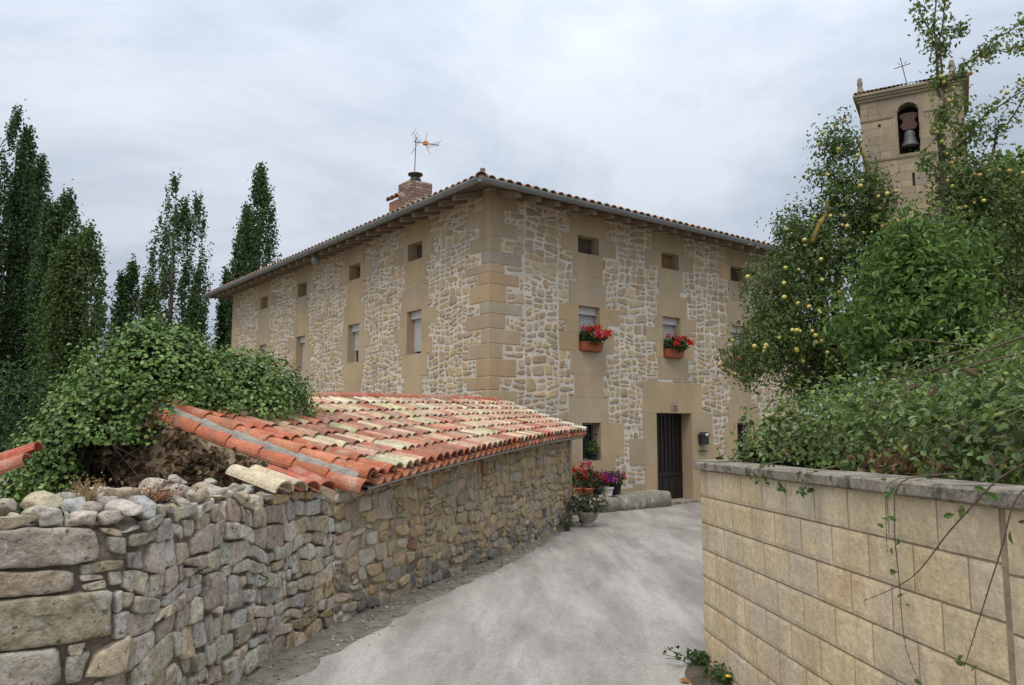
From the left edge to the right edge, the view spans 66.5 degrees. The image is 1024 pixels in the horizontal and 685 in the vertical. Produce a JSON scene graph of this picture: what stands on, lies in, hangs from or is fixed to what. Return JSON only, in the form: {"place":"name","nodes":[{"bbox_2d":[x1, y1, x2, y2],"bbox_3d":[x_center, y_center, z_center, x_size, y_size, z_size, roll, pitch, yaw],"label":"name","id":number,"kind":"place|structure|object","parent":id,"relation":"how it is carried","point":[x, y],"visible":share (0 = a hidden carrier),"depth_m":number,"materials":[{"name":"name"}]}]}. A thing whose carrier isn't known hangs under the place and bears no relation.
{"place":"outdoors","nodes":[
{"label":"outdoors","id":0,"kind":"place"},
{"bbox_2d":[0,441,43,473],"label":"ruined roof","id":1,"kind":"structure","parent":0,"point":[12,459],"depth_m":6.88,"materials":[{"name":"ceramic"}]},
{"bbox_2d":[0,428,573,684],"bbox_3d":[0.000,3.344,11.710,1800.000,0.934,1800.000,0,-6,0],"label":"ground","id":2,"kind":"structure","parent":0,"point":[354,627],"depth_m":7.03,"materials":[{"name":"grey soil"}]},
{"bbox_2d":[0,168,15,385],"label":"poplar tree","id":3,"kind":"object","parent":2,"relation":"on","point":[2,267],"visible":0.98,"depth_m":45.30,"materials":[{"name":"green plant"}]},
{"bbox_2d":[0,99,44,447],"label":"poplar tree","id":4,"kind":"object","parent":2,"relation":"on","point":[21,196],"visible":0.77,"depth_m":46.80,"materials":[{"name":"green plant"}]},
{"bbox_2d":[3,153,56,445],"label":"poplar tree","id":5,"kind":"object","parent":2,"relation":"on","point":[41,175],"visible":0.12,"depth_m":48.83,"materials":[{"name":"green plant"}]},
{"bbox_2d":[0,348,87,452],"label":"shrub thicket","id":6,"kind":"object","parent":2,"relation":"on","point":[9,420],"visible":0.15,"depth_m":29.95,"materials":[{"name":"green plant"}]},
{"bbox_2d":[20,179,83,427],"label":"poplar tree","id":7,"kind":"object","parent":2,"relation":"on","point":[55,222],"visible":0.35,"depth_m":43.82,"materials":[{"name":"green plant"}]},
{"bbox_2d":[32,219,117,416],"bbox_3d":[-21.214,0.077,38.265,3.952,12.604,3.708,0,-6,0],"label":"poplar tree","id":8,"kind":"object","parent":2,"relation":"on","point":[68,281],"visible":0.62,"depth_m":37.79,"materials":[{"name":"green plant"}]},
{"bbox_2d":[102,253,142,377],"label":"poplar tree","id":9,"kind":"object","parent":2,"relation":"on","point":[126,284],"visible":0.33,"depth_m":50.12,"materials":[{"name":"green plant"}]},
{"bbox_2d":[131,267,164,328],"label":"poplar tree","id":10,"kind":"object","parent":2,"relation":"on","point":[148,298],"visible":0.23,"depth_m":46.38,"materials":[{"name":"green plant"}]},
{"bbox_2d":[0,303,328,516],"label":"ivy bush","id":11,"kind":"object","parent":2,"relation":"on","point":[141,359],"visible":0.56,"depth_m":8.24,"materials":[{"name":"green plant"}]},
{"bbox_2d":[45,391,351,502],"bbox_3d":[-3.231,1.345,7.933,3.591,1.694,1.289,-2,-6,14],"label":"dead ivy","id":12,"kind":"object","parent":11,"relation":"attached to","point":[118,461],"visible":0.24,"depth_m":7.82,"materials":[{"name":"brown plant"}]},
{"bbox_2d":[0,474,336,684],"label":"dry stone wall","id":13,"kind":"structure","parent":2,"relation":"on","point":[208,582],"depth_m":4.66,"materials":[{"name":"grey stone"}]},
{"bbox_2d":[55,471,123,499],"bbox_3d":[-2.448,0.832,4.527,0.299,0.167,0.365,0,-6,0],"label":"dry weed","id":14,"kind":"object","parent":13,"relation":"on","point":[84,490],"visible":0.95,"depth_m":4.52,"materials":[{"name":"plant"}]},
{"bbox_2d":[105,475,198,503],"bbox_3d":[-2.216,0.904,4.813,0.476,0.170,0.531,0,-6,0],"label":"dry weed","id":15,"kind":"object","parent":13,"relation":"on","point":[157,496],"visible":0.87,"depth_m":4.81,"materials":[{"name":"plant"}]},
{"bbox_2d":[225,464,293,492],"bbox_3d":[-2.035,1.091,6.289,0.579,0.207,0.210,-3,-7,27],"label":"roof tile","id":16,"kind":"object","parent":13,"relation":"on","point":[268,482],"visible":1,"depth_m":6.23,"materials":[{"name":"ceramic"}]},
{"bbox_2d":[250,465,307,492],"bbox_3d":[-1.958,1.128,6.504,0.543,0.206,0.210,-3,-7,29],"label":"roof tile","id":17,"kind":"object","parent":13,"relation":"on","point":[300,484],"visible":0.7,"depth_m":6.46,"materials":[{"name":"ceramic"}]},
{"bbox_2d":[266,465,319,491],"bbox_3d":[-1.909,1.169,6.746,0.543,0.206,0.210,-4,-7,32],"label":"roof tile","id":18,"kind":"object","parent":13,"relation":"on","point":[314,484],"visible":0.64,"depth_m":6.69,"materials":[{"name":"ceramic"}]},
{"bbox_2d":[287,465,335,491],"bbox_3d":[-1.801,1.210,6.973,0.489,0.206,0.210,-5,-8,36],"label":"roof tile","id":19,"kind":"object","parent":13,"relation":"on","point":[320,480],"visible":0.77,"depth_m":6.92,"materials":[{"name":"ceramic"}]},
{"bbox_2d":[138,167,214,349],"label":"poplar tree","id":20,"kind":"object","parent":2,"relation":"on","point":[169,276],"visible":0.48,"depth_m":49.31,"materials":[{"name":"green plant"}]},
{"bbox_2d":[182,263,211,373],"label":"poplar tree","id":21,"kind":"object","parent":2,"relation":"on","point":[195,302],"visible":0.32,"depth_m":47.43,"materials":[{"name":"green plant"}]},
{"bbox_2d":[210,263,231,358],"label":"poplar tree","id":22,"kind":"object","parent":2,"relation":"on","point":[220,317],"visible":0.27,"depth_m":52.00,"materials":[{"name":"green plant"}]},
{"bbox_2d":[221,161,281,356],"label":"poplar tree","id":23,"kind":"object","parent":2,"relation":"on","point":[248,246],"visible":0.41,"depth_m":50.76,"materials":[{"name":"green plant"}]},
{"bbox_2d":[131,392,586,625],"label":"stone shed","id":24,"kind":"structure","parent":2,"relation":"on","point":[433,488],"depth_m":9.12,"materials":[{"name":"stone"}]},
{"bbox_2d":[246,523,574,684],"bbox_3d":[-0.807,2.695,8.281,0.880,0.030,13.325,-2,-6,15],"label":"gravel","id":25,"kind":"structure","parent":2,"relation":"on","point":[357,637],"depth_m":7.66,"materials":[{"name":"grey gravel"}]},
{"bbox_2d":[202,168,831,504],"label":"stone house","id":26,"kind":"structure","parent":2,"relation":"on","point":[481,282],"depth_m":18.09,"materials":[{"name":"stone"}]},
{"bbox_2d":[300,336,304,369],"bbox_3d":[-6.065,0.306,22.979,0.120,0.963,0.634,5,-8,-38],"label":"window","id":27,"kind":"structure","parent":26,"relation":"in","point":[302,339],"depth_m":23.15,"materials":[{"name":"white glass"}]},
{"bbox_2d":[348,324,358,363],"bbox_3d":[-4.005,0.035,20.288,0.577,1.010,0.648,0,-6,0],"label":"window","id":28,"kind":"structure","parent":26,"relation":"in","point":[355,328],"depth_m":20.49,"materials":[{"name":"white glass"}]},
{"bbox_2d":[410,311,420,354],"bbox_3d":[-2.132,-0.222,17.895,0.577,1.010,0.648,0,-6,0],"label":"window","id":29,"kind":"structure","parent":26,"relation":"in","point":[416,316],"depth_m":18.05,"materials":[{"name":"white glass"}]},
{"bbox_2d":[411,129,440,171],"bbox_3d":[-2.295,-4.957,20.752,0.731,1.297,0.520,2,-7,-21],"label":"tv antenna","id":30,"kind":"object","parent":26,"relation":"attached to","point":[425,143],"visible":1,"depth_m":20.73,"materials":[{"name":"metal"}]},
{"bbox_2d":[579,307,599,352],"bbox_3d":[1.633,-0.281,17.321,0.636,1.005,0.215,5,-8,-38],"label":"window","id":31,"kind":"structure","parent":26,"relation":"in","point":[586,314],"depth_m":17.41,"materials":[{"name":"white glass"}]},
{"bbox_2d":[582,423,596,460],"bbox_3d":[1.654,2.170,17.088,0.577,0.820,0.522,0,-6,0],"label":"window","id":32,"kind":"structure","parent":26,"relation":"in","point":[590,434],"depth_m":17.20,"materials":[{"name":"black glass"}]},
{"bbox_2d":[586,440,598,459],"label":"potted plant","id":33,"kind":"object","parent":26,"relation":"on","point":[594,450],"visible":1,"depth_m":17.03,"materials":[{"name":"green plant"}]},
{"bbox_2d":[579,323,613,351],"bbox_3d":[1.766,-0.128,17.121,0.921,0.626,0.805,0,-6,0],"label":"flower box","id":34,"kind":"object","parent":26,"relation":"on","point":[589,339],"visible":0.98,"depth_m":17.00,"materials":[{"name":"ceramic"}]},
{"bbox_2d":[657,414,682,498],"bbox_3d":[3.712,2.760,18.835,1.266,2.080,0.122,5,-8,-38],"label":"door","id":35,"kind":"structure","parent":26,"relation":"in","point":[669,432],"depth_m":18.97,"materials":[{"name":"brown paint"}]},
{"bbox_2d":[663,317,677,358],"bbox_3d":[3.795,-0.101,18.995,0.636,1.005,0.215,5,-8,-38],"label":"window","id":36,"kind":"structure","parent":26,"relation":"in","point":[668,323],"depth_m":19.09,"materials":[{"name":"white glass"}]},
{"bbox_2d":[663,332,694,358],"bbox_3d":[3.961,0.054,18.795,0.714,0.623,0.723,2,-6,-19],"label":"flower box","id":37,"kind":"object","parent":26,"relation":"on","point":[673,345],"visible":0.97,"depth_m":18.69,"materials":[{"name":"ceramic"}]},
{"bbox_2d":[698,432,710,451],"bbox_3d":[4.728,2.443,19.186,0.310,0.483,0.161,5,-8,-38],"label":"mailbox","id":38,"kind":"object","parent":26,"relation":"attached to","point":[703,438],"visible":1,"depth_m":19.15,"materials":[{"name":"black metal"}]},
{"bbox_2d":[732,326,742,363],"bbox_3d":[5.926,0.076,20.644,0.636,1.005,0.215,5,-8,-38],"label":"window","id":39,"kind":"structure","parent":26,"relation":"in","point":[739,329],"depth_m":20.75,"materials":[{"name":"white glass"}]},
{"bbox_2d":[737,423,747,450],"bbox_3d":[5.974,2.520,20.433,0.616,0.840,0.553,0,-6,0],"label":"window","id":40,"kind":"structure","parent":26,"relation":"in","point":[740,426],"depth_m":20.61,"materials":[{"name":"black glass"}]},
{"bbox_2d":[733,343,756,363],"bbox_3d":[6.072,0.231,20.416,0.881,0.617,0.724,0,-6,0],"label":"flower box","id":41,"kind":"object","parent":26,"relation":"on","point":[737,353],"visible":0.12,"depth_m":20.35,"materials":[{"name":"ceramic"}]},
{"bbox_2d":[663,646,709,666],"bbox_3d":[1.350,2.381,5.900,0.455,0.163,0.365,0,-6,0],"label":"weed","id":42,"kind":"object","parent":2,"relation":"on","point":[697,655],"visible":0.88,"depth_m":5.85,"materials":[{"name":"plant"}]},
{"bbox_2d":[699,106,906,411],"bbox_3d":[4.252,-0.214,11.042,3.516,6.406,2.127,4,-7,-31],"label":"apple tree","id":43,"kind":"object","parent":2,"relation":"on","point":[790,334],"visible":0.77,"depth_m":10.93,"materials":[{"name":"green plant"}]},
{"bbox_2d":[693,455,1023,684],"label":"block wall","id":44,"kind":"structure","parent":2,"relation":"on","point":[792,581],"depth_m":3.72,"materials":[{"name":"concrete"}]},
{"bbox_2d":[768,334,1021,440],"bbox_3d":[9.243,1.323,14.362,9.249,4.092,3.144,0,-6,0],"label":"garden hedge","id":45,"kind":"object","parent":2,"relation":"on","point":[889,395],"depth_m":14.24,"materials":[{"name":"green plant"}]},
{"bbox_2d":[807,190,1023,419],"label":"leafy shrub","id":46,"kind":"object","parent":2,"relation":"on","point":[922,290],"visible":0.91,"depth_m":8.40,"materials":[{"name":"green plant"}]},
{"bbox_2d":[846,0,1023,446],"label":"apple tree","id":47,"kind":"object","parent":2,"relation":"on","point":[978,197],"visible":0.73,"depth_m":10.46,"materials":[{"name":"green plant"}]},
{"bbox_2d":[276,502,704,684],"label":"road","id":48,"kind":"structure","parent":0,"point":[613,598],"depth_m":7.22,"materials":[{"name":"concrete"}]},
{"bbox_2d":[558,515,579,530],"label":"weed","id":49,"kind":"object","parent":48,"relation":"on","point":[567,524],"visible":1,"depth_m":13.48,"materials":[{"name":"plant"}]},
{"bbox_2d":[565,489,609,526],"bbox_3d":[1.361,2.990,14.125,0.821,0.675,0.829,0,-6,0],"label":"potted plant","id":50,"kind":"object","parent":48,"relation":"on","point":[587,515],"visible":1,"depth_m":13.99,"materials":[{"name":"green plant"}]},
{"bbox_2d":[571,490,671,515],"bbox_3d":[2.224,3.454,16.902,3.290,0.357,0.540,5,-8,-38],"label":"stone bench","id":51,"kind":"object","parent":48,"relation":"on","point":[635,500],"visible":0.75,"depth_m":17.00,"materials":[{"name":"grey stone"}]},
{"bbox_2d":[572,465,584,497],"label":"potted plant","id":52,"kind":"object","parent":51,"relation":"on","point":[574,481],"visible":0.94,"depth_m":16.27,"materials":[{"name":"red plant"}]},
{"bbox_2d":[576,461,599,497],"bbox_3d":[1.596,2.883,16.509,0.530,0.769,0.569,0,-6,0],"label":"potted plant","id":53,"kind":"object","parent":51,"relation":"on","point":[587,489],"visible":0.89,"depth_m":16.39,"materials":[{"name":"green plant"}]},
{"bbox_2d":[587,471,608,496],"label":"potted plant","id":54,"kind":"object","parent":51,"relation":"on","point":[601,480],"visible":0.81,"depth_m":16.57,"materials":[{"name":"green plant"}]},
{"bbox_2d":[597,468,619,495],"bbox_3d":[2.074,3.012,16.836,0.518,0.582,0.473,0,-6,0],"label":"potted plant","id":55,"kind":"object","parent":51,"relation":"on","point":[607,491],"visible":0.77,"depth_m":16.73,"materials":[{"name":"purple plant"}]},
{"bbox_2d":[610,471,626,494],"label":"potted plant","id":56,"kind":"object","parent":51,"relation":"on","point":[617,489],"visible":0.77,"depth_m":16.91,"materials":[{"name":"purple plant"}]},
{"bbox_2d":[684,664,727,684],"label":"soil heap","id":57,"kind":"object","parent":48,"relation":"on","point":[691,673],"visible":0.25,"depth_m":5.55,"materials":[{"name":"brown soil"}]},
{"bbox_2d":[679,677,690,683],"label":"fallen leaf","id":58,"kind":"object","parent":57,"relation":"on","point":[684,679],"visible":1,"depth_m":5.51,"materials":[{"name":"orange plant"}]},
{"bbox_2d":[695,657,732,684],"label":"weed","id":59,"kind":"object","parent":57,"relation":"on","point":[724,677],"visible":0.69,"depth_m":5.41,"materials":[{"name":"plant"}]},
{"bbox_2d":[984,141,1023,274],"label":"garden tree","id":60,"kind":"object","parent":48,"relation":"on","point":[1020,153],"visible":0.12,"depth_m":16.30,"materials":[{"name":"green plant"}]},
{"bbox_2d":[0,0,1023,426],"label":"sky","id":61,"kind":"structure","parent":0,"point":[700,113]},
{"bbox_2d":[853,57,968,407],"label":"church tower","id":62,"kind":"structure","parent":0,"point":[880,111],"depth_m":42.99,"materials":[{"name":"stone"}]},
{"bbox_2d":[899,112,919,150],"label":"church bell","id":63,"kind":"object","parent":62,"relation":"attached to","point":[909,125],"visible":1,"depth_m":42.98,"materials":[{"name":"grey metal"}]},
{"bbox_2d":[842,459,1015,483],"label":"garden soil","id":64,"kind":"structure","parent":0,"point":[883,470],"depth_m":5.64,"materials":[{"name":"brown soil"}]},
{"bbox_2d":[714,284,1023,684],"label":"bramble thicket","id":65,"kind":"object","parent":64,"relation":"on","point":[983,432],"visible":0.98,"depth_m":4.56,"materials":[{"name":"green plant"}]},
{"bbox_2d":[974,176,1023,391],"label":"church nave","id":66,"kind":"structure","parent":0,"point":[1010,301],"depth_m":40.44,"materials":[{"name":"stone"}]}
]}

